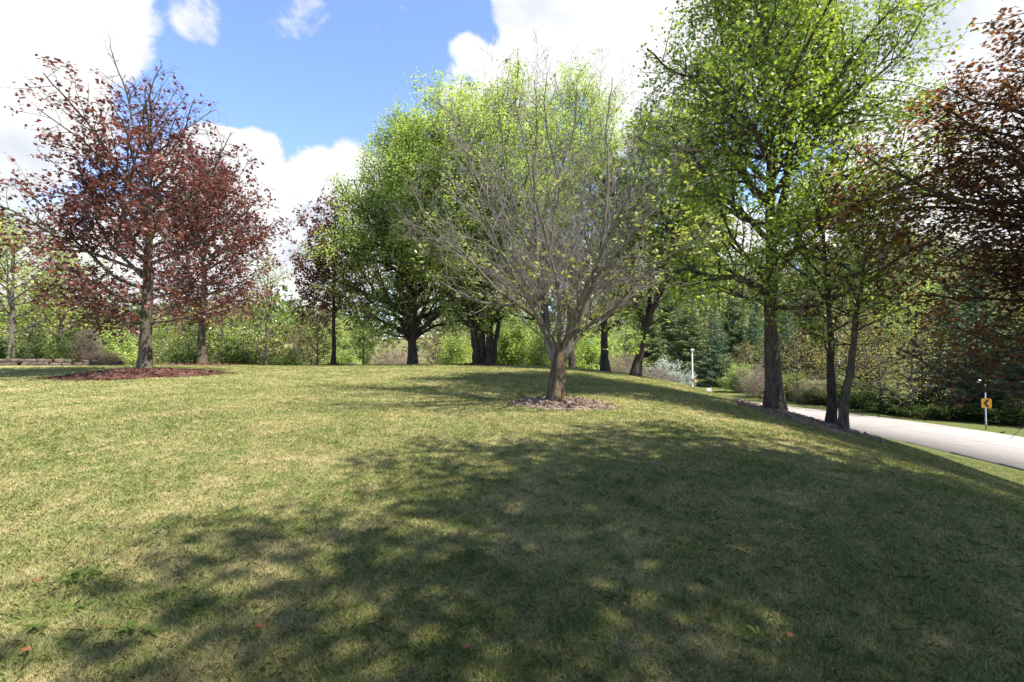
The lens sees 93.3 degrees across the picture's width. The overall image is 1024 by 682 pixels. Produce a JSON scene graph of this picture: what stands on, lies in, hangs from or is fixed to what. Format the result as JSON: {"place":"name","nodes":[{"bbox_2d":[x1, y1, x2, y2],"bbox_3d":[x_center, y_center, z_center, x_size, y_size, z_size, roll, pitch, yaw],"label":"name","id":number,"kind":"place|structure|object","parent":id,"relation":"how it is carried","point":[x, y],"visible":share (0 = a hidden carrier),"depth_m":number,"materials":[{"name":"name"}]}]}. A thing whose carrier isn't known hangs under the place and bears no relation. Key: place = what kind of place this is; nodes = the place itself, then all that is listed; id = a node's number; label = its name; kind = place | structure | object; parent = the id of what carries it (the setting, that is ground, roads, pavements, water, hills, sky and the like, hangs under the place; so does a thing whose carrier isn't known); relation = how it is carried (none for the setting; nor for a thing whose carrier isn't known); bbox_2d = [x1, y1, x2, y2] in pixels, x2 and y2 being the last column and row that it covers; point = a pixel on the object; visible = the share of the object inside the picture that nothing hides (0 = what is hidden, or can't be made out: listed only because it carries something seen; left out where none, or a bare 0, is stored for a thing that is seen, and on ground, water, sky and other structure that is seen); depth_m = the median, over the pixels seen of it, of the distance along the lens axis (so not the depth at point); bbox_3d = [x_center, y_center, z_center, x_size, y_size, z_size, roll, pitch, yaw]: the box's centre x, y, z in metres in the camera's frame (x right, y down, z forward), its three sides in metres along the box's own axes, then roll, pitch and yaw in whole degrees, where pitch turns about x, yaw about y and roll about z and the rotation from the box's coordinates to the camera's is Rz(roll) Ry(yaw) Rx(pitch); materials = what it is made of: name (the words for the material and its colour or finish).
{"place":"outdoors","nodes":[
{"label":"outdoors","id":0,"kind":"place"},
{"bbox_2d":[0,255,1023,681],"bbox_3d":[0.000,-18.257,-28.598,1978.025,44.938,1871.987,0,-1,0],"label":"ground","id":1,"kind":"structure","parent":0,"point":[978,425],"depth_m":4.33,"materials":[{"name":"green plant"}]},
{"bbox_2d":[0,335,25,358],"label":"shrub","id":2,"kind":"object","parent":1,"relation":"on","point":[3,354],"visible":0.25,"depth_m":36.74,"materials":[{"name":"green plant"}]},
{"bbox_2d":[0,203,29,345],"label":"tree","id":3,"kind":"object","parent":1,"relation":"on","point":[9,276],"visible":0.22,"depth_m":43.08,"materials":[{"name":"green plant"}]},
{"bbox_2d":[4,325,77,362],"bbox_3d":[-32.402,0.415,33.504,3.616,3.429,3.548,0,-1,4],"label":"shrub","id":4,"kind":"object","parent":1,"relation":"on","point":[39,349],"visible":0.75,"depth_m":33.23,"materials":[{"name":"green plant"}]},
{"bbox_2d":[0,254,83,354],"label":"tree","id":5,"kind":"object","parent":1,"relation":"on","point":[25,310],"visible":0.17,"depth_m":49.68,"materials":[{"name":"green plant"}]},
{"bbox_2d":[0,204,91,358],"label":"lime tree","id":6,"kind":"object","parent":1,"relation":"on","point":[12,304],"visible":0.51,"depth_m":35.23,"materials":[{"name":"green plant"}]},
{"bbox_2d":[0,359,123,365],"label":"stone wall","id":7,"kind":"structure","parent":1,"relation":"on","point":[37,362],"depth_m":29.55,"materials":[{"name":"grey stone"}]},
{"bbox_2d":[0,234,125,357],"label":"lime tree","id":8,"kind":"object","parent":1,"relation":"on","point":[52,325],"visible":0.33,"depth_m":41.74,"materials":[{"name":"green plant"}]},
{"bbox_2d":[46,327,81,364],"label":"shrub","id":9,"kind":"object","parent":1,"relation":"on","point":[58,338],"visible":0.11,"depth_m":37.13,"materials":[{"name":"green plant"}]},
{"bbox_2d":[36,562,119,583],"bbox_3d":[-2.854,1.518,3.159,0.431,0.052,0.328,0,-1,9],"label":"clover patch","id":10,"kind":"object","parent":1,"relation":"on","point":[75,574],"visible":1,"depth_m":3.13,"materials":[{"name":"green plant"}]},
{"bbox_2d":[68,327,107,362],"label":"dead evergreen","id":11,"kind":"object","parent":1,"relation":"on","point":[82,351],"visible":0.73,"depth_m":35.66,"materials":[{"name":"brown plant"}]},
{"bbox_2d":[76,349,132,362],"bbox_3d":[-29.535,1.272,35.041,3.534,1.455,3.335,1,-2,-38],"label":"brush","id":12,"kind":"object","parent":1,"relation":"on","point":[111,358],"visible":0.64,"depth_m":34.90,"materials":[{"name":"brown plant"}]},
{"bbox_2d":[94,325,138,364],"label":"shrub","id":13,"kind":"object","parent":1,"relation":"on","point":[127,350],"visible":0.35,"depth_m":40.49,"materials":[{"name":"green plant"}]},
{"bbox_2d":[115,620,138,631],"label":"broadleaf weed","id":14,"kind":"object","parent":1,"relation":"on","point":[131,623],"visible":0.99,"depth_m":2.59,"materials":[{"name":"green plant"}]},
{"bbox_2d":[36,367,236,380],"bbox_3d":[-14.701,1.268,19.333,6.991,0.455,4.718,0,-1,0],"label":"mulch bed","id":15,"kind":"object","parent":1,"relation":"on","point":[127,373],"visible":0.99,"depth_m":18.57,"materials":[{"name":"brown wood"}]},
{"bbox_2d":[0,27,283,368],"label":"purple maple","id":16,"kind":"object","parent":15,"relation":"on","point":[142,222],"visible":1,"depth_m":19.49,"materials":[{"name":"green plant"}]},
{"bbox_2d":[141,622,165,634],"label":"broadleaf weed","id":17,"kind":"object","parent":1,"relation":"on","point":[149,628],"visible":0.93,"depth_m":2.58,"materials":[{"name":"green plant"}]},
{"bbox_2d":[152,320,191,364],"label":"woods tree","id":18,"kind":"object","parent":1,"relation":"on","point":[163,342],"visible":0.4,"depth_m":43.89,"materials":[{"name":"green plant"}]},
{"bbox_2d":[153,326,213,363],"bbox_3d":[-24.794,0.599,37.093,4.108,4.151,4.186,0,-1,11],"label":"shrub","id":19,"kind":"object","parent":1,"relation":"on","point":[188,357],"visible":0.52,"depth_m":36.40,"materials":[{"name":"green plant"}]},
{"bbox_2d":[153,314,214,363],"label":"budding tree","id":20,"kind":"object","parent":1,"relation":"on","point":[175,335],"visible":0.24,"depth_m":51.60,"materials":[{"name":"green plant"}]},
{"bbox_2d":[172,591,223,618],"bbox_3d":[-1.793,1.518,2.786,0.235,0.037,0.310,0,-1,9],"label":"clover patch","id":21,"kind":"object","parent":1,"relation":"on","point":[196,605],"visible":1,"depth_m":2.76,"materials":[{"name":"green plant"}]},
{"bbox_2d":[157,362,241,364],"bbox_3d":[-18.509,1.378,28.956,4.394,0.285,3.928,0,-1,0],"label":"mulch bed","id":22,"kind":"object","parent":1,"relation":"on","point":[191,363],"visible":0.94,"depth_m":28.14,"materials":[{"name":"brown wood"}]},
{"bbox_2d":[130,139,294,362],"bbox_3d":[-18.565,-5.188,29.762,8.623,13.807,8.322,-1,-2,41],"label":"purple maple","id":23,"kind":"object","parent":22,"relation":"on","point":[202,356],"visible":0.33,"depth_m":28.87,"materials":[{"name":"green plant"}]},
{"bbox_2d":[179,304,257,363],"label":"woods tree","id":24,"kind":"object","parent":1,"relation":"on","point":[224,330],"visible":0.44,"depth_m":44.00,"materials":[{"name":"green plant"}]},
{"bbox_2d":[208,332,269,364],"bbox_3d":[-21.661,1.036,38.089,4.855,3.610,4.948,1,-2,-27],"label":"shrub","id":25,"kind":"object","parent":1,"relation":"on","point":[242,356],"visible":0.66,"depth_m":38.02,"materials":[{"name":"green plant"}]},
{"bbox_2d":[243,626,260,638],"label":"broadleaf weed","id":26,"kind":"object","parent":1,"relation":"on","point":[254,630],"visible":1,"depth_m":2.54,"materials":[{"name":"green plant"}]},
{"bbox_2d":[217,312,288,363],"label":"budding tree","id":27,"kind":"object","parent":1,"relation":"on","point":[258,342],"visible":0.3,"depth_m":60.08,"materials":[{"name":"green plant"}]},
{"bbox_2d":[237,247,302,364],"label":"tree","id":28,"kind":"object","parent":1,"relation":"on","point":[267,318],"visible":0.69,"depth_m":35.93,"materials":[{"name":"green plant"}]},
{"bbox_2d":[258,344,310,364],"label":"shrub","id":29,"kind":"object","parent":1,"relation":"on","point":[290,360],"visible":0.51,"depth_m":39.71,"materials":[{"name":"green plant"}]},
{"bbox_2d":[269,323,322,364],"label":"budding tree","id":30,"kind":"object","parent":1,"relation":"on","point":[290,337],"visible":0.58,"depth_m":45.97,"materials":[{"name":"green plant"}]},
{"bbox_2d":[288,305,340,364],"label":"budding tree","id":31,"kind":"object","parent":1,"relation":"on","point":[317,337],"visible":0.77,"depth_m":35.90,"materials":[{"name":"green plant"}]},
{"bbox_2d":[317,363,350,364],"bbox_3d":[-11.347,1.523,30.979,2.184,0.258,2.186,1,-2,-34],"label":"mulch bed","id":32,"kind":"object","parent":1,"relation":"on","point":[334,364],"visible":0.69,"depth_m":30.55,"materials":[{"name":"brown wood"}]},
{"bbox_2d":[284,188,390,363],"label":"purple maple","id":33,"kind":"object","parent":32,"relation":"on","point":[314,276],"visible":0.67,"depth_m":30.36,"materials":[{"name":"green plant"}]},
{"bbox_2d":[303,313,372,363],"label":"woods tree","id":34,"kind":"object","parent":1,"relation":"on","point":[343,337],"visible":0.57,"depth_m":61.92,"materials":[{"name":"green plant"}]},
{"bbox_2d":[321,346,361,364],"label":"shrub","id":35,"kind":"object","parent":1,"relation":"on","point":[344,359],"visible":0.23,"depth_m":44.43,"materials":[{"name":"green plant"}]},
{"bbox_2d":[341,314,381,364],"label":"woods tree","id":36,"kind":"object","parent":1,"relation":"on","point":[363,341],"visible":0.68,"depth_m":35.44,"materials":[{"name":"green plant"}]},
{"bbox_2d":[365,342,427,364],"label":"brush","id":37,"kind":"object","parent":1,"relation":"on","point":[399,361],"visible":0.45,"depth_m":43.56,"materials":[{"name":"beige plant"}]},
{"bbox_2d":[293,91,513,363],"bbox_3d":[-6.385,-7.241,31.860,13.132,18.150,12.763,0,-1,0],"label":"green maple","id":38,"kind":"object","parent":1,"relation":"on","point":[399,155],"visible":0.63,"depth_m":29.39,"materials":[{"name":"green plant"}]},
{"bbox_2d":[417,323,460,363],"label":"budding tree","id":39,"kind":"object","parent":1,"relation":"on","point":[436,350],"visible":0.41,"depth_m":46.85,"materials":[{"name":"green plant"}]},
{"bbox_2d":[433,331,472,364],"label":"shrub","id":40,"kind":"object","parent":1,"relation":"on","point":[454,353],"visible":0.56,"depth_m":42.16,"materials":[{"name":"green plant"}]},
{"bbox_2d":[440,541,494,567],"bbox_3d":[-0.293,1.497,3.376,0.342,0.054,0.450,1,-1,-25],"label":"clover patch","id":41,"kind":"object","parent":1,"relation":"on","point":[471,551],"visible":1,"depth_m":3.40,"materials":[{"name":"green plant"}]},
{"bbox_2d":[453,362,511,365],"bbox_3d":[-1.797,1.406,29.406,3.651,0.323,3.334,0,-1,0],"label":"mulch bed","id":42,"kind":"object","parent":1,"relation":"on","point":[483,363],"visible":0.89,"depth_m":28.82,"materials":[{"name":"brown wood"}]},
{"bbox_2d":[388,43,590,362],"bbox_3d":[-1.033,-8.182,29.839,12.529,19.896,11.615,0,-1,0],"label":"multi stem tree","id":43,"kind":"object","parent":1,"relation":"on","point":[481,352],"visible":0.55,"depth_m":27.92,"materials":[{"name":"green plant"}]},
{"bbox_2d":[489,562,524,585],"bbox_3d":[-0.033,1.515,3.135,0.238,0.038,0.314,0,-1,-1],"label":"clover patch","id":44,"kind":"object","parent":1,"relation":"on","point":[509,571],"visible":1,"depth_m":3.15,"materials":[{"name":"green plant"}]},
{"bbox_2d":[485,314,537,364],"bbox_3d":[0.059,0.589,40.166,6.055,6.685,4.926,0,-1,15],"label":"shrub","id":45,"kind":"object","parent":1,"relation":"on","point":[510,349],"visible":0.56,"depth_m":39.52,"materials":[{"name":"green plant"}]},
{"bbox_2d":[0,224,1023,364],"bbox_3d":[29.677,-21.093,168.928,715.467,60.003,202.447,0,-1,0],"label":"hillside wood","id":46,"kind":"object","parent":1,"relation":"on","point":[704,313],"visible":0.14,"depth_m":91.69,"materials":[{"name":"green plant"}]},
{"bbox_2d":[486,293,552,362],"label":"tree","id":47,"kind":"object","parent":1,"relation":"on","point":[532,323],"visible":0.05,"depth_m":49.76,"materials":[{"name":"green plant"}]},
{"bbox_2d":[525,335,556,365],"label":"shrub","id":48,"kind":"object","parent":1,"relation":"on","point":[541,359],"visible":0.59,"depth_m":37.22,"materials":[{"name":"green plant"}]},
{"bbox_2d":[507,394,621,409],"bbox_3d":[1.251,1.521,11.890,2.728,0.244,2.815,0,-1,0],"label":"mulch bed","id":49,"kind":"object","parent":1,"relation":"on","point":[578,403],"visible":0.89,"depth_m":11.46,"materials":[{"name":"brown wood"}]},
{"bbox_2d":[388,26,732,401],"bbox_3d":[1.073,-3.211,12.283,9.486,9.993,8.245,0,-1,0],"label":"bare tree","id":50,"kind":"object","parent":49,"relation":"on","point":[559,350],"visible":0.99,"depth_m":11.62,"materials":[{"name":"grey plant"}]},
{"bbox_2d":[567,331,622,370],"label":"shrub","id":51,"kind":"object","parent":1,"relation":"on","point":[590,359],"visible":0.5,"depth_m":41.09,"materials":[{"name":"green plant"}]},
{"bbox_2d":[537,51,660,366],"bbox_3d":[6.065,-9.113,33.812,10.771,22.623,10.507,0,-1,0],"label":"green tree","id":52,"kind":"object","parent":1,"relation":"on","point":[571,361],"visible":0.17,"depth_m":32.62,"materials":[{"name":"green plant"}]},
{"bbox_2d":[548,134,664,371],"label":"green tree","id":53,"kind":"object","parent":1,"relation":"on","point":[604,358],"visible":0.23,"depth_m":26.76,"materials":[{"name":"green plant"}]},
{"bbox_2d":[595,324,652,372],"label":"woods tree","id":54,"kind":"object","parent":1,"relation":"on","point":[630,342],"visible":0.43,"depth_m":61.58,"materials":[{"name":"green plant"}]},
{"bbox_2d":[599,351,649,375],"bbox_3d":[9.229,2.471,40.182,4.370,3.646,4.965,-1,-2,27],"label":"brush","id":55,"kind":"object","parent":1,"relation":"on","point":[624,365],"visible":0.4,"depth_m":39.85,"materials":[{"name":"beige plant"}]},
{"bbox_2d":[619,493,653,504],"bbox_3d":[1.137,1.478,4.542,0.314,0.050,0.414,0,-1,-2],"label":"clover patch","id":56,"kind":"object","parent":1,"relation":"on","point":[632,497],"visible":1,"depth_m":4.52,"materials":[{"name":"green plant"}]},
{"bbox_2d":[620,300,673,372],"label":"pine","id":57,"kind":"object","parent":1,"relation":"on","point":[652,353],"visible":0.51,"depth_m":86.70,"materials":[{"name":"green plant"}]},
{"bbox_2d":[642,361,678,379],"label":"brush","id":58,"kind":"object","parent":1,"relation":"on","point":[652,374],"visible":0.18,"depth_m":44.17,"materials":[{"name":"beige plant"}]},
{"bbox_2d":[575,77,752,376],"bbox_3d":[8.103,-6.022,25.137,9.047,16.294,7.804,-1,-1,21],"label":"leaning tree","id":59,"kind":"object","parent":1,"relation":"on","point":[636,370],"visible":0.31,"depth_m":24.58,"materials":[{"name":"green plant"}]},
{"bbox_2d":[648,355,690,380],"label":"silver shrub","id":60,"kind":"object","parent":1,"relation":"on","point":[666,366],"visible":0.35,"depth_m":61.06,"materials":[{"name":"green plant"}]},
{"bbox_2d":[649,289,694,368],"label":"pine","id":61,"kind":"object","parent":1,"relation":"on","point":[667,328],"visible":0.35,"depth_m":91.15,"materials":[{"name":"green plant"}]},
{"bbox_2d":[667,366,696,386],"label":"silver shrub","id":62,"kind":"object","parent":1,"relation":"on","point":[687,381],"visible":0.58,"depth_m":57.76,"materials":[{"name":"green plant"}]},
{"bbox_2d":[663,304,716,377],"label":"pine","id":63,"kind":"object","parent":1,"relation":"on","point":[686,341],"visible":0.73,"depth_m":79.27,"materials":[{"name":"green plant"}]},
{"bbox_2d":[689,308,736,386],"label":"spruce","id":64,"kind":"object","parent":1,"relation":"on","point":[712,374],"visible":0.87,"depth_m":65.40,"materials":[{"name":"green plant"}]},
{"bbox_2d":[709,295,761,373],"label":"pine","id":65,"kind":"object","parent":1,"relation":"on","point":[732,326],"visible":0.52,"depth_m":83.11,"materials":[{"name":"green plant"}]},
{"bbox_2d":[718,363,759,392],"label":"shrub","id":66,"kind":"object","parent":1,"relation":"on","point":[729,385],"visible":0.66,"depth_m":55.78,"materials":[{"name":"green plant"}]},
{"bbox_2d":[720,342,763,382],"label":"budding tree","id":67,"kind":"object","parent":1,"relation":"on","point":[749,355],"visible":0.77,"depth_m":61.79,"materials":[{"name":"green plant"}]},
{"bbox_2d":[731,305,764,380],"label":"spruce","id":68,"kind":"object","parent":1,"relation":"on","point":[755,335],"visible":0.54,"depth_m":73.72,"materials":[{"name":"green plant"}]},
{"bbox_2d":[731,362,764,397],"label":"brush","id":69,"kind":"object","parent":1,"relation":"on","point":[754,389],"visible":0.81,"depth_m":49.49,"materials":[{"name":"beige plant"}]},
{"bbox_2d":[746,625,770,640],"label":"broadleaf weed","id":70,"kind":"object","parent":1,"relation":"on","point":[757,633],"visible":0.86,"depth_m":2.58,"materials":[{"name":"green plant"}]},
{"bbox_2d":[762,371,815,400],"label":"shrub","id":71,"kind":"object","parent":1,"relation":"on","point":[788,380],"visible":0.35,"depth_m":46.90,"materials":[{"name":"green plant"}]},
{"bbox_2d":[778,310,801,374],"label":"spruce","id":72,"kind":"object","parent":1,"relation":"on","point":[786,321],"visible":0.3,"depth_m":85.56,"materials":[{"name":"green plant"}]},
{"bbox_2d":[753,323,834,402],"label":"budding tree","id":73,"kind":"object","parent":1,"relation":"on","point":[797,353],"visible":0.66,"depth_m":44.88,"materials":[{"name":"green plant"}]},
{"bbox_2d":[732,397,885,442],"bbox_3d":[8.212,2.217,14.712,2.943,0.673,7.978,0,-1,0],"label":"mulch bed","id":74,"kind":"object","parent":1,"relation":"on","point":[792,416],"visible":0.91,"depth_m":12.64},
{"bbox_2d":[739,145,925,424],"bbox_3d":[8.237,-1.314,12.806,4.196,7.691,4.120,-1,-2,38],"label":"slim tree","id":75,"kind":"object","parent":74,"relation":"on","point":[831,409],"visible":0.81,"depth_m":12.78,"materials":[{"name":"green plant"}]},
{"bbox_2d":[769,164,957,429],"bbox_3d":[9.013,-1.057,12.589,4.009,7.177,3.938,1,-2,-44],"label":"slim tree","id":76,"kind":"object","parent":74,"relation":"on","point":[843,422],"visible":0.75,"depth_m":12.20,"materials":[{"name":"green plant"}]},
{"bbox_2d":[784,375,839,403],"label":"brush","id":77,"kind":"object","parent":1,"relation":"on","point":[802,390],"visible":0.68,"depth_m":43.62,"materials":[{"name":"beige plant"}]},
{"bbox_2d":[624,0,1000,410],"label":"green oak","id":78,"kind":"object","parent":1,"relation":"on","point":[772,59],"visible":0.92,"depth_m":13.89,"materials":[{"name":"green plant"}]},
{"bbox_2d":[780,291,847,378],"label":"pine","id":79,"kind":"object","parent":1,"relation":"on","point":[807,318],"visible":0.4,"depth_m":77.34,"materials":[{"name":"green plant"}]},
{"bbox_2d":[794,378,852,404],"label":"shrub","id":80,"kind":"object","parent":1,"relation":"on","point":[822,400],"visible":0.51,"depth_m":42.71,"materials":[{"name":"green plant"}]},
{"bbox_2d":[794,318,869,389],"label":"budding tree","id":81,"kind":"object","parent":1,"relation":"on","point":[836,352],"visible":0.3,"depth_m":51.90,"materials":[{"name":"green plant"}]},
{"bbox_2d":[804,297,895,389],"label":"budding tree","id":82,"kind":"object","parent":1,"relation":"on","point":[844,334],"visible":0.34,"depth_m":45.57,"materials":[{"name":"green plant"}]},
{"bbox_2d":[819,379,884,407],"bbox_3d":[28.793,4.405,40.448,4.567,2.888,4.482,1,-1,-22],"label":"shrub","id":83,"kind":"object","parent":1,"relation":"on","point":[853,398],"visible":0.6,"depth_m":39.96,"materials":[{"name":"green plant"}]},
{"bbox_2d":[838,298,901,386],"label":"spruce","id":84,"kind":"object","parent":1,"relation":"on","point":[869,375],"visible":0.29,"depth_m":65.04,"materials":[{"name":"green plant"}]},
{"bbox_2d":[839,303,941,406],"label":"budding tree","id":85,"kind":"object","parent":1,"relation":"on","point":[878,359],"visible":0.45,"depth_m":38.36,"materials":[{"name":"green plant"}]},
{"bbox_2d":[855,384,935,413],"bbox_3d":[29.117,4.450,36.520,4.855,2.527,4.948,0,-1,7],"label":"shrub","id":86,"kind":"object","parent":1,"relation":"on","point":[883,404],"visible":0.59,"depth_m":36.95,"materials":[{"name":"green plant"}]},
{"bbox_2d":[863,290,933,387],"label":"tree","id":87,"kind":"object","parent":1,"relation":"on","point":[893,339],"visible":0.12,"depth_m":61.72,"materials":[{"name":"green plant"}]},
{"bbox_2d":[857,315,955,413],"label":"budding tree","id":88,"kind":"object","parent":1,"relation":"on","point":[911,385],"visible":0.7,"depth_m":34.90,"materials":[{"name":"green plant"}]},
{"bbox_2d":[869,264,960,395],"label":"tree","id":89,"kind":"object","parent":1,"relation":"on","point":[913,309],"visible":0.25,"depth_m":46.94,"materials":[{"name":"green plant"}]},
{"bbox_2d":[821,6,1023,436],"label":"copper maple","id":90,"kind":"object","parent":1,"relation":"on","point":[992,215],"visible":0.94,"depth_m":11.13,"materials":[{"name":"red plant"}]},
{"bbox_2d":[887,392,968,418],"bbox_3d":[29.361,4.611,34.173,4.567,1.985,4.482,1,-2,-42],"label":"shrub","id":91,"kind":"object","parent":1,"relation":"on","point":[936,410],"visible":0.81,"depth_m":33.83,"materials":[{"name":"green plant"}]},
{"bbox_2d":[898,290,977,370],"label":"tree","id":92,"kind":"object","parent":1,"relation":"on","point":[929,330],"visible":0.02,"depth_m":58.30,"materials":[{"name":"green plant"}]},
{"bbox_2d":[895,283,1006,419],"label":"spruce","id":93,"kind":"object","parent":1,"relation":"on","point":[943,389],"visible":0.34,"depth_m":35.06,"materials":[{"name":"green plant"}]},
{"bbox_2d":[925,397,1000,421],"bbox_3d":[31.568,4.686,33.600,4.855,1.805,4.948,1,-2,-28],"label":"shrub","id":94,"kind":"object","parent":1,"relation":"on","point":[958,414],"visible":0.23,"depth_m":33.23,"materials":[{"name":"green plant"}]},
{"bbox_2d":[916,266,1019,401],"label":"spruce","id":95,"kind":"object","parent":1,"relation":"on","point":[973,306],"visible":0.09,"depth_m":38.74,"materials":[{"name":"green plant"}]},
{"bbox_2d":[977,380,991,429],"bbox_3d":[28.597,3.897,29.295,0.682,3.114,0.228,0,-1,5],"label":"sign post","id":96,"kind":"object","parent":1,"relation":"on","point":[986,403],"visible":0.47,"depth_m":29.27,"materials":[{"name":"metal"}]},
{"bbox_2d":[958,399,1023,424],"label":"shrub","id":97,"kind":"object","parent":1,"relation":"on","point":[978,416],"visible":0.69,"depth_m":31.32,"materials":[{"name":"green plant"}]},
{"bbox_2d":[964,310,1023,410],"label":"pine","id":98,"kind":"object","parent":1,"relation":"on","point":[1000,398],"visible":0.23,"depth_m":33.36,"materials":[{"name":"green plant"}]},
{"bbox_2d":[980,396,1023,425],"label":"shrub","id":99,"kind":"object","parent":1,"relation":"on","point":[1021,411],"visible":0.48,"depth_m":30.87,"materials":[{"name":"green plant"}]},
{"bbox_2d":[987,314,1023,423],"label":"spruce","id":100,"kind":"object","parent":1,"relation":"on","point":[1009,377],"visible":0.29,"depth_m":31.90,"materials":[{"name":"green plant"}]},
{"bbox_2d":[0,0,1023,338],"label":"sky","id":101,"kind":"structure","parent":0,"point":[302,84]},
{"bbox_2d":[647,375,1023,470],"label":"road","id":102,"kind":"structure","parent":0,"point":[1006,450],"depth_m":26.02,"materials":[{"name":"grey asphalt"}]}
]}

